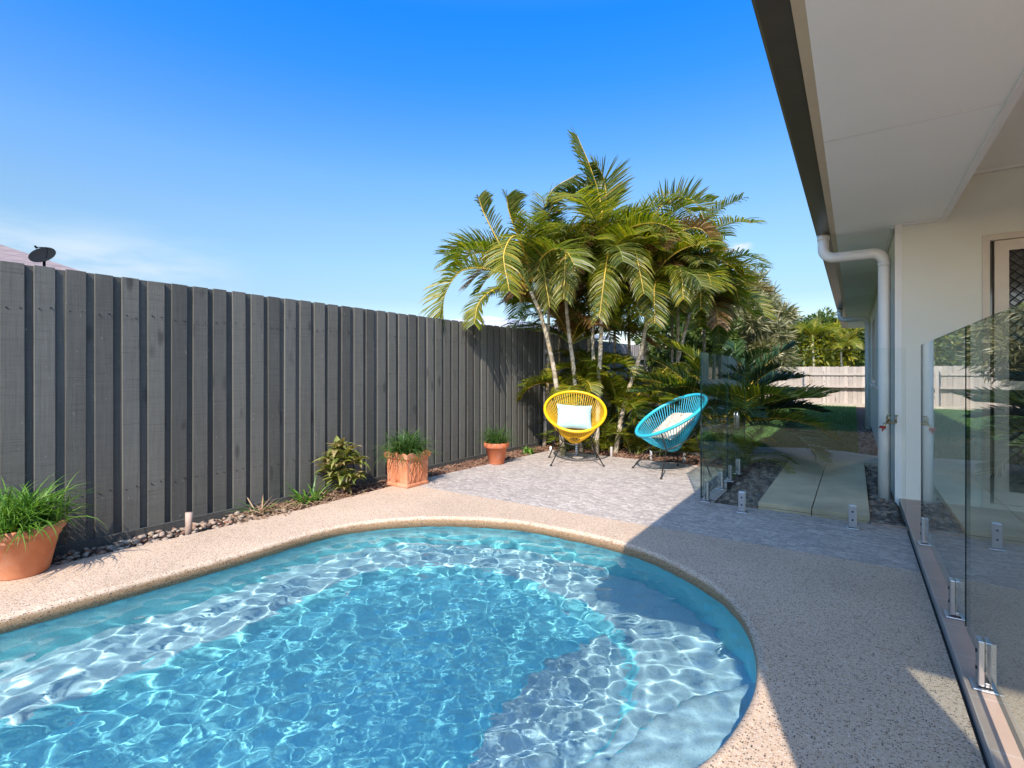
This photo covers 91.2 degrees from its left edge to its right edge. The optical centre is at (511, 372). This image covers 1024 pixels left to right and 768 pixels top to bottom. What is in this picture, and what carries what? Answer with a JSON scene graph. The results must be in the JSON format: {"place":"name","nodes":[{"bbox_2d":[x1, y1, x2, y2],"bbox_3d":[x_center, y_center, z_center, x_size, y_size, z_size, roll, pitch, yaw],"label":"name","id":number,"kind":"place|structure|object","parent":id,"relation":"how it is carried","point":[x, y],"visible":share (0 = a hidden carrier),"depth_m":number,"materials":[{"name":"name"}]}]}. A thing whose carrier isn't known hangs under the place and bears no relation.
{"place":"outdoors","nodes":[
{"label":"outdoors","id":0,"kind":"place"},
{"bbox_2d":[0,244,78,270],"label":"house","id":1,"kind":"structure","parent":0,"point":[9,254],"depth_m":10.42,"materials":[{"name":"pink tile"}]},
{"bbox_2d":[28,245,55,266],"bbox_3d":[-8.987,-1.773,9.599,0.368,1.324,0.350,0,0,34],"label":"satellite dish","id":2,"kind":"object","parent":1,"relation":"on","point":[42,254],"visible":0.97,"depth_m":9.62,"materials":[{"name":"grey metal"}]},
{"bbox_2d":[51,452,540,564],"bbox_3d":[-2.756,1.165,2.969,0.540,0.001,11.000,0,0,34],"label":"side bed","id":3,"kind":"object","parent":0,"point":[143,543],"visible":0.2,"depth_m":3.62,"materials":[{"name":"soil"}]},
{"bbox_2d":[50,504,289,566],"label":"pebbles","id":4,"kind":"object","parent":3,"relation":"on","point":[136,540],"visible":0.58,"depth_m":3.50,"materials":[{"name":"grey stone"}]},
{"bbox_2d":[185,512,192,534],"bbox_3d":[-2.310,1.091,3.587,0.049,0.190,0.051,0,0,34],"label":"wooden stake","id":5,"kind":"object","parent":3,"relation":"on","point":[188,522],"visible":0.79,"depth_m":3.57,"materials":[{"name":"beige wood"}]},
{"bbox_2d":[228,496,282,515],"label":"strap plant","id":6,"kind":"object","parent":3,"relation":"on","point":[263,507],"visible":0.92,"depth_m":4.12,"materials":[{"name":"green plant"}]},
{"bbox_2d":[0,260,543,557],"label":"timber fence","id":7,"kind":"object","parent":3,"relation":"on","point":[147,407],"visible":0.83,"depth_m":3.97,"materials":[{"name":"grey wood"}]},
{"bbox_2d":[282,473,334,506],"bbox_3d":[-1.805,1.012,4.458,0.478,0.287,0.559,0,0,34],"label":"strap plant","id":8,"kind":"object","parent":3,"relation":"on","point":[299,496],"visible":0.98,"depth_m":4.42,"materials":[{"name":"green plant"}]},
{"bbox_2d":[313,436,370,493],"bbox_3d":[-1.617,0.885,4.743,0.523,0.583,0.455,0,0,34],"label":"shrub","id":9,"kind":"object","parent":3,"relation":"on","point":[339,451],"visible":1,"depth_m":4.67,"materials":[{"name":"green plant"}]},
{"bbox_2d":[519,445,539,454],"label":"weed","id":10,"kind":"object","parent":3,"relation":"on","point":[526,450],"visible":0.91,"depth_m":7.15,"materials":[{"name":"green plant"}]},
{"bbox_2d":[0,0,848,366],"label":"sky","id":11,"kind":"structure","parent":0,"point":[321,151],"materials":[{"name":"blue"}]},
{"bbox_2d":[0,486,985,767],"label":"pool deck","id":12,"kind":"structure","parent":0,"point":[862,674],"depth_m":2.35,"materials":[{"name":"beige concrete"}]},
{"bbox_2d":[0,471,106,580],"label":"potted plant","id":13,"kind":"object","parent":12,"relation":"on","point":[31,527],"visible":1,"depth_m":2.79,"materials":[{"name":"green plant"}]},
{"bbox_2d":[271,441,759,513],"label":"mulch","id":14,"kind":"object","parent":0,"point":[472,463],"visible":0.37,"depth_m":6.48,"materials":[{"name":"brown plant"}]},
{"bbox_2d":[218,483,373,522],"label":"dead leaves","id":15,"kind":"object","parent":14,"relation":"on","point":[293,503],"visible":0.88,"depth_m":4.25,"materials":[{"name":"brown plant"}]},
{"bbox_2d":[367,426,444,488],"bbox_3d":[-1.083,0.809,5.122,0.925,0.650,0.888,0,0,34],"label":"potted plant","id":16,"kind":"object","parent":14,"relation":"on","point":[407,461],"visible":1,"depth_m":5.02,"materials":[{"name":"green plant"}]},
{"bbox_2d":[418,189,620,454],"bbox_3d":[0.137,-0.637,6.855,2.628,3.660,2.597,0,0,34],"label":"palm tree","id":17,"kind":"object","parent":14,"relation":"on","point":[513,259],"visible":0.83,"depth_m":6.49,"materials":[{"name":"green plant"}]},
{"bbox_2d":[458,191,629,446],"bbox_3d":[0.572,-0.675,7.921,2.887,3.685,2.553,0,0,34],"label":"palm tree","id":18,"kind":"object","parent":14,"relation":"on","point":[477,272],"visible":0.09,"depth_m":7.56,"materials":[{"name":"green plant"}]},
{"bbox_2d":[478,269,626,441],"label":"palm tree","id":19,"kind":"object","parent":14,"relation":"on","point":[526,315],"visible":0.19,"depth_m":8.31,"materials":[{"name":"green plant"}]},
{"bbox_2d":[536,429,589,449],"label":"shrub","id":20,"kind":"object","parent":14,"relation":"on","point":[550,439],"visible":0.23,"depth_m":7.68,"materials":[{"name":"green plant"}]},
{"bbox_2d":[470,174,657,451],"bbox_3d":[0.802,-0.779,7.318,2.553,4.044,2.481,0,0,34],"label":"palm tree","id":21,"kind":"object","parent":14,"relation":"on","point":[556,277],"visible":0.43,"depth_m":6.85,"materials":[{"name":"green plant"}]},
{"bbox_2d":[516,354,631,449],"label":"palm tree","id":22,"kind":"object","parent":14,"relation":"on","point":[565,383],"visible":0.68,"depth_m":7.16,"materials":[{"name":"green plant"}]},
{"bbox_2d":[538,402,636,454],"bbox_3d":[1.109,0.774,7.625,1.550,0.789,1.290,0,0,-20],"label":"fern","id":23,"kind":"object","parent":14,"relation":"on","point":[609,421],"visible":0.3,"depth_m":7.42,"materials":[{"name":"green plant"}]},
{"bbox_2d":[503,281,675,399],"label":"palm tree","id":24,"kind":"object","parent":14,"relation":"on","point":[583,327],"visible":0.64,"depth_m":7.93,"materials":[{"name":"green plant"}]},
{"bbox_2d":[539,345,645,411],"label":"palm tree","id":25,"kind":"object","parent":14,"relation":"on","point":[583,356],"visible":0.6,"depth_m":7.63,"materials":[{"name":"green plant"}]},
{"bbox_2d":[510,219,674,405],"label":"palm tree","id":26,"kind":"object","parent":14,"relation":"on","point":[588,342],"visible":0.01,"depth_m":8.17,"materials":[{"name":"green plant"}]},
{"bbox_2d":[520,203,679,449],"bbox_3d":[1.230,-0.594,7.594,2.410,3.736,2.758,0,0,34],"label":"palm tree","id":27,"kind":"object","parent":14,"relation":"on","point":[618,245],"visible":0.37,"depth_m":6.84,"materials":[{"name":"green plant"}]},
{"bbox_2d":[532,251,671,441],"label":"palm tree","id":28,"kind":"object","parent":14,"relation":"on","point":[616,320],"visible":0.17,"depth_m":7.40,"materials":[{"name":"green plant"}]},
{"bbox_2d":[583,419,635,451],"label":"fern","id":29,"kind":"object","parent":14,"relation":"on","point":[606,443],"visible":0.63,"depth_m":7.29,"materials":[{"name":"green plant"}]},
{"bbox_2d":[519,124,706,454],"bbox_3d":[1.373,-1.137,7.012,2.676,4.690,2.557,0,0,11],"label":"palm tree","id":30,"kind":"object","parent":14,"relation":"on","point":[600,200],"visible":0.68,"depth_m":6.93,"materials":[{"name":"green plant"}]},
{"bbox_2d":[584,366,667,430],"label":"palm tree","id":31,"kind":"object","parent":14,"relation":"on","point":[615,392],"visible":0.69,"depth_m":7.22,"materials":[{"name":"green plant"}]},
{"bbox_2d":[601,413,686,454],"bbox_3d":[1.849,0.876,7.135,1.059,0.585,1.281,0,0,-41],"label":"fern","id":32,"kind":"object","parent":14,"relation":"on","point":[636,444],"visible":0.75,"depth_m":7.14,"materials":[{"name":"green plant"}]},
{"bbox_2d":[600,401,707,454],"bbox_3d":[2.046,0.785,7.022,1.517,0.794,1.197,0,0,25],"label":"shrub","id":33,"kind":"object","parent":14,"relation":"on","point":[657,449],"visible":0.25,"depth_m":6.99,"materials":[{"name":"green plant"}]},
{"bbox_2d":[609,362,699,427],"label":"palm tree","id":34,"kind":"object","parent":14,"relation":"on","point":[684,366],"visible":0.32,"depth_m":7.79,"materials":[{"name":"green plant"}]},
{"bbox_2d":[589,175,726,453],"bbox_3d":[2.112,-0.832,7.659,2.276,4.160,2.807,0,0,34],"label":"palm tree","id":35,"kind":"object","parent":14,"relation":"on","point":[660,272],"visible":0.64,"depth_m":7.14,"materials":[{"name":"green plant"}]},
{"bbox_2d":[662,423,708,455],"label":"shrub","id":36,"kind":"object","parent":14,"relation":"on","point":[689,444],"visible":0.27,"depth_m":7.08,"materials":[{"name":"green plant"}]},
{"bbox_2d":[626,338,845,464],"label":"palm tree","id":37,"kind":"object","parent":14,"relation":"on","point":[756,407],"visible":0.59,"depth_m":6.26,"materials":[{"name":"green plant"}]},
{"bbox_2d":[675,411,799,477],"bbox_3d":[2.784,0.848,6.059,1.264,0.714,1.429,0,0,-27],"label":"shrub","id":38,"kind":"object","parent":14,"relation":"on","point":[749,449],"visible":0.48,"depth_m":6.06,"materials":[{"name":"green plant"}]},
{"bbox_2d":[717,459,787,508],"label":"pebbles","id":39,"kind":"object","parent":14,"relation":"on","point":[763,475],"visible":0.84,"depth_m":5.12,"materials":[{"name":"grey gravel"}]},
{"bbox_2d":[451,316,608,339],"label":"house","id":40,"kind":"structure","parent":0,"point":[495,321],"depth_m":19.66,"materials":[{"name":"metal"}]},
{"bbox_2d":[419,450,919,571],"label":"patio paving","id":41,"kind":"structure","parent":0,"point":[622,489],"depth_m":4.40,"materials":[{"name":"grey stone"}]},
{"bbox_2d":[473,423,518,464],"bbox_3d":[-0.179,0.852,6.291,0.701,0.565,0.720,0,0,34],"label":"potted plant","id":42,"kind":"object","parent":41,"relation":"on","point":[496,445],"visible":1,"depth_m":6.19,"materials":[{"name":"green plant"}]},
{"bbox_2d":[543,390,606,466],"bbox_3d":[0.805,0.685,6.398,0.807,0.900,0.790,0,0,2],"label":"string chair","id":43,"kind":"object","parent":41,"relation":"on","point":[579,433],"visible":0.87,"depth_m":6.46,"materials":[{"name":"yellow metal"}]},
{"bbox_2d":[557,404,591,428],"bbox_3d":[0.796,0.560,6.409,0.450,0.340,0.140,3,-28,2],"label":"cushion","id":44,"kind":"object","parent":43,"relation":"on","point":[570,416],"visible":0.96,"depth_m":6.35,"materials":[{"name":"white fabric"}]},
{"bbox_2d":[610,447,612,456],"bbox_3d":[1.340,1.100,6.770,0.034,0.210,0.034,0,0,34],"label":"garden peg","id":45,"kind":"object","parent":41,"relation":"on","point":[611,451],"visible":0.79,"depth_m":6.76,"materials":[{"name":"white plastic"}]},
{"bbox_2d":[632,393,707,479],"bbox_3d":[1.808,0.685,5.739,0.790,0.900,0.807,0,0,-14],"label":"string chair","id":46,"kind":"object","parent":41,"relation":"on","point":[678,441],"visible":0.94,"depth_m":5.66,"materials":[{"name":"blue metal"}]},
{"bbox_2d":[651,413,695,439],"bbox_3d":[1.847,0.605,5.748,0.460,0.149,0.460,-39,5,-13],"label":"cushion","id":47,"kind":"object","parent":46,"relation":"on","point":[672,419],"visible":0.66,"depth_m":5.65,"materials":[{"name":"fabric"}]},
{"bbox_2d":[700,352,727,502],"bbox_3d":[1.914,0.480,4.723,0.080,1.310,1.060,0,0,34],"label":"glass fence","id":48,"kind":"object","parent":41,"relation":"on","point":[717,470],"visible":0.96,"depth_m":4.74,"materials":[{"name":"clear glass"}]},
{"bbox_2d":[725,356,744,481],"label":"glass gate","id":49,"kind":"structure","parent":41,"relation":"on","point":[736,412],"depth_m":5.49,"materials":[{"name":"clear glass"}]},
{"bbox_2d":[706,348,905,529],"bbox_3d":[2.185,0.480,3.878,1.350,1.310,0.080,0,0,34],"label":"glass fence","id":50,"kind":"object","parent":41,"relation":"on","point":[851,518],"visible":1,"depth_m":3.65,"materials":[{"name":"clear"}]},
{"bbox_2d":[599,405,858,452],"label":"lawn","id":51,"kind":"structure","parent":0,"point":[835,423],"depth_m":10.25,"materials":[{"name":"plant"}]},
{"bbox_2d":[571,214,689,439],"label":"palm tree","id":52,"kind":"object","parent":51,"relation":"on","point":[671,306],"visible":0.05,"depth_m":7.57,"materials":[{"name":"green plant"}]},
{"bbox_2d":[606,192,735,442],"bbox_3d":[2.234,-0.860,8.253,2.255,4.054,2.381,0,0,-6],"label":"palm tree","id":53,"kind":"object","parent":51,"relation":"on","point":[667,238],"visible":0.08,"depth_m":7.72,"materials":[{"name":"green plant"}]},
{"bbox_2d":[616,247,758,363],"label":"palm tree","id":54,"kind":"object","parent":51,"relation":"on","point":[715,294],"visible":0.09,"depth_m":8.44,"materials":[{"name":"green plant"}]},
{"bbox_2d":[631,305,746,410],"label":"leafy tree","id":55,"kind":"object","parent":51,"relation":"on","point":[695,337],"visible":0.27,"depth_m":11.54,"materials":[{"name":"green plant"}]},
{"bbox_2d":[623,192,767,441],"bbox_3d":[2.688,-0.768,8.103,2.329,3.869,2.893,0,0,-9],"label":"palm tree","id":56,"kind":"object","parent":51,"relation":"on","point":[724,233],"visible":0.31,"depth_m":7.48,"materials":[{"name":"green plant"}]},
{"bbox_2d":[632,262,778,434],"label":"palm tree","id":57,"kind":"object","parent":51,"relation":"on","point":[716,319],"visible":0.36,"depth_m":8.46,"materials":[{"name":"green plant"}]},
{"bbox_2d":[688,262,803,384],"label":"leafy tree","id":58,"kind":"object","parent":51,"relation":"on","point":[762,329],"visible":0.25,"depth_m":12.22,"materials":[{"name":"green plant"}]},
{"bbox_2d":[671,445,877,465],"bbox_3d":[3.624,1.182,7.053,2.652,0.146,1.175,0,0,19],"label":"path apron","id":59,"kind":"object","parent":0,"point":[867,460],"visible":0.17,"depth_m":6.82,"materials":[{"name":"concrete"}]},
{"bbox_2d":[758,456,869,523],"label":"path","id":60,"kind":"structure","parent":0,"point":[827,489],"depth_m":4.72,"materials":[{"name":"concrete"}]},
{"bbox_2d":[856,407,903,521],"bbox_3d":[7.350,1.165,10.444,0.274,0.001,16.260,0,0,34],"label":"wall bed","id":61,"kind":"object","parent":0,"point":[860,412],"visible":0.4,"depth_m":11.56,"materials":[{"name":"soil"}]},
{"bbox_2d":[857,428,904,526],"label":"pebbles","id":62,"kind":"object","parent":61,"relation":"on","point":[881,510],"visible":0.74,"depth_m":4.62,"materials":[{"name":"grey gravel"}]},
{"bbox_2d":[899,498,1023,767],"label":"verandah floor","id":63,"kind":"structure","parent":0,"point":[998,742],"depth_m":1.91,"materials":[{"name":"concrete"}]},
{"bbox_2d":[917,326,965,626],"bbox_3d":[2.318,0.455,2.725,0.080,1.290,1.645,0,0,34],"label":"glass fence","id":64,"kind":"object","parent":63,"relation":"on","point":[943,445],"visible":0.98,"depth_m":2.46,"materials":[{"name":"clear glass"}]},
{"bbox_2d":[966,302,1023,759],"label":"glass fence","id":65,"kind":"object","parent":63,"relation":"on","point":[995,486],"visible":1,"depth_m":1.58,"materials":[{"name":"clear glass"}]},
{"label":"yard base","id":66,"kind":"structure","parent":0,"visible":0},
{"bbox_2d":[0,515,769,767],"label":"deck edge","id":67,"kind":"object","parent":66,"relation":"on","point":[735,606],"visible":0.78,"depth_m":2.88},
{"bbox_2d":[425,487,916,571],"bbox_3d":[1.373,1.195,5.143,4.152,0.120,2.795,0,0,34],"label":"patio edge","id":68,"kind":"object","parent":66,"relation":"on","point":[688,532],"visible":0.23,"depth_m":3.82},
{"bbox_2d":[871,522,907,530],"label":"bed kerb","id":69,"kind":"structure","parent":66,"relation":"on","point":[887,525],"depth_m":3.70,"materials":[{"name":"grey concrete"}]},
{"bbox_2d":[903,522,988,767],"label":"drain joint","id":70,"kind":"object","parent":66,"relation":"on","point":[969,714],"visible":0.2,"depth_m":1.93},
{"label":"ground","id":71,"kind":"structure","parent":0,"visible":0},
{"bbox_2d":[543,333,699,443],"bbox_3d":[4.545,0.290,14.080,0.078,1.890,14.247,0,0,34],"label":"paling fence","id":72,"kind":"object","parent":71,"relation":"on","point":[634,350],"visible":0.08,"depth_m":9.35,"materials":[{"name":"grey wood"}]},
{"bbox_2d":[636,243,773,420],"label":"palm tree","id":73,"kind":"object","parent":71,"relation":"on","point":[735,263],"visible":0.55,"depth_m":7.41,"materials":[{"name":"green plant"}]},
{"bbox_2d":[772,312,832,366],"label":"leafy tree","id":74,"kind":"object","parent":71,"relation":"on","point":[803,336],"visible":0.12,"depth_m":22.69,"materials":[{"name":"green plant"}]},
{"bbox_2d":[781,321,840,366],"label":"leafy tree","id":75,"kind":"object","parent":71,"relation":"on","point":[826,358],"visible":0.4,"depth_m":22.69,"materials":[{"name":"green plant"}]},
{"bbox_2d":[760,366,864,403],"bbox_3d":[11.898,0.500,17.557,8.273,1.470,0.258,0,0,34],"label":"paling fence","id":76,"kind":"object","parent":71,"relation":"on","point":[848,382],"visible":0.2,"depth_m":17.91,"materials":[{"name":"beige wood"}]},
{"bbox_2d":[790,318,847,366],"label":"palm tree","id":77,"kind":"object","parent":71,"relation":"on","point":[813,333],"visible":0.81,"depth_m":22.42,"materials":[{"name":"green plant"}]},
{"bbox_2d":[803,305,839,324],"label":"leafy tree","id":78,"kind":"object","parent":71,"relation":"on","point":[822,314],"visible":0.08,"depth_m":24.62,"materials":[{"name":"green plant"}]},
{"bbox_2d":[807,328,864,366],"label":"palm tree","id":79,"kind":"object","parent":71,"relation":"on","point":[839,341],"visible":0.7,"depth_m":22.47,"materials":[{"name":"green plant"}]},
{"bbox_2d":[811,402,864,406],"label":"garden kerb","id":80,"kind":"structure","parent":71,"relation":"on","point":[846,404],"depth_m":17.55,"materials":[{"name":"concrete"}]},
{"bbox_2d":[821,319,864,366],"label":"leafy tree","id":81,"kind":"object","parent":71,"relation":"on","point":[850,358],"visible":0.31,"depth_m":23.33,"materials":[{"name":"green plant"}]},
{"bbox_2d":[831,317,864,366],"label":"leafy tree","id":82,"kind":"object","parent":71,"relation":"on","point":[861,353],"visible":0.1,"depth_m":23.38,"materials":[{"name":"green plant"}]},
{"bbox_2d":[751,0,1023,505],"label":"house","id":83,"kind":"structure","parent":71,"relation":"on","point":[904,121],"depth_m":3.28,"materials":[{"name":"paint"}]},
{"bbox_2d":[870,314,874,385],"bbox_3d":[6.619,-0.392,9.163,0.110,1.245,1.460,0,0,34],"label":"window","id":84,"kind":"structure","parent":83,"relation":"in","point":[873,321],"depth_m":9.70,"materials":[{"name":"beige metal"}]},
{"bbox_2d":[879,415,897,430],"bbox_3d":[3.308,0.438,4.389,0.172,0.145,0.078,0,0,-6],"label":"garden tap","id":85,"kind":"object","parent":83,"relation":"attached to","point":[888,421],"visible":1,"depth_m":4.39,"materials":[{"name":"gold metal"}]},
{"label":"pool shell","id":86,"kind":"structure","parent":0,"visible":0},
{"bbox_2d":[0,526,756,767],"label":"water","id":87,"kind":"structure","parent":86,"relation":"in","point":[441,647],"depth_m":2.07,"materials":[{"name":"blue liquid"}]}
]}

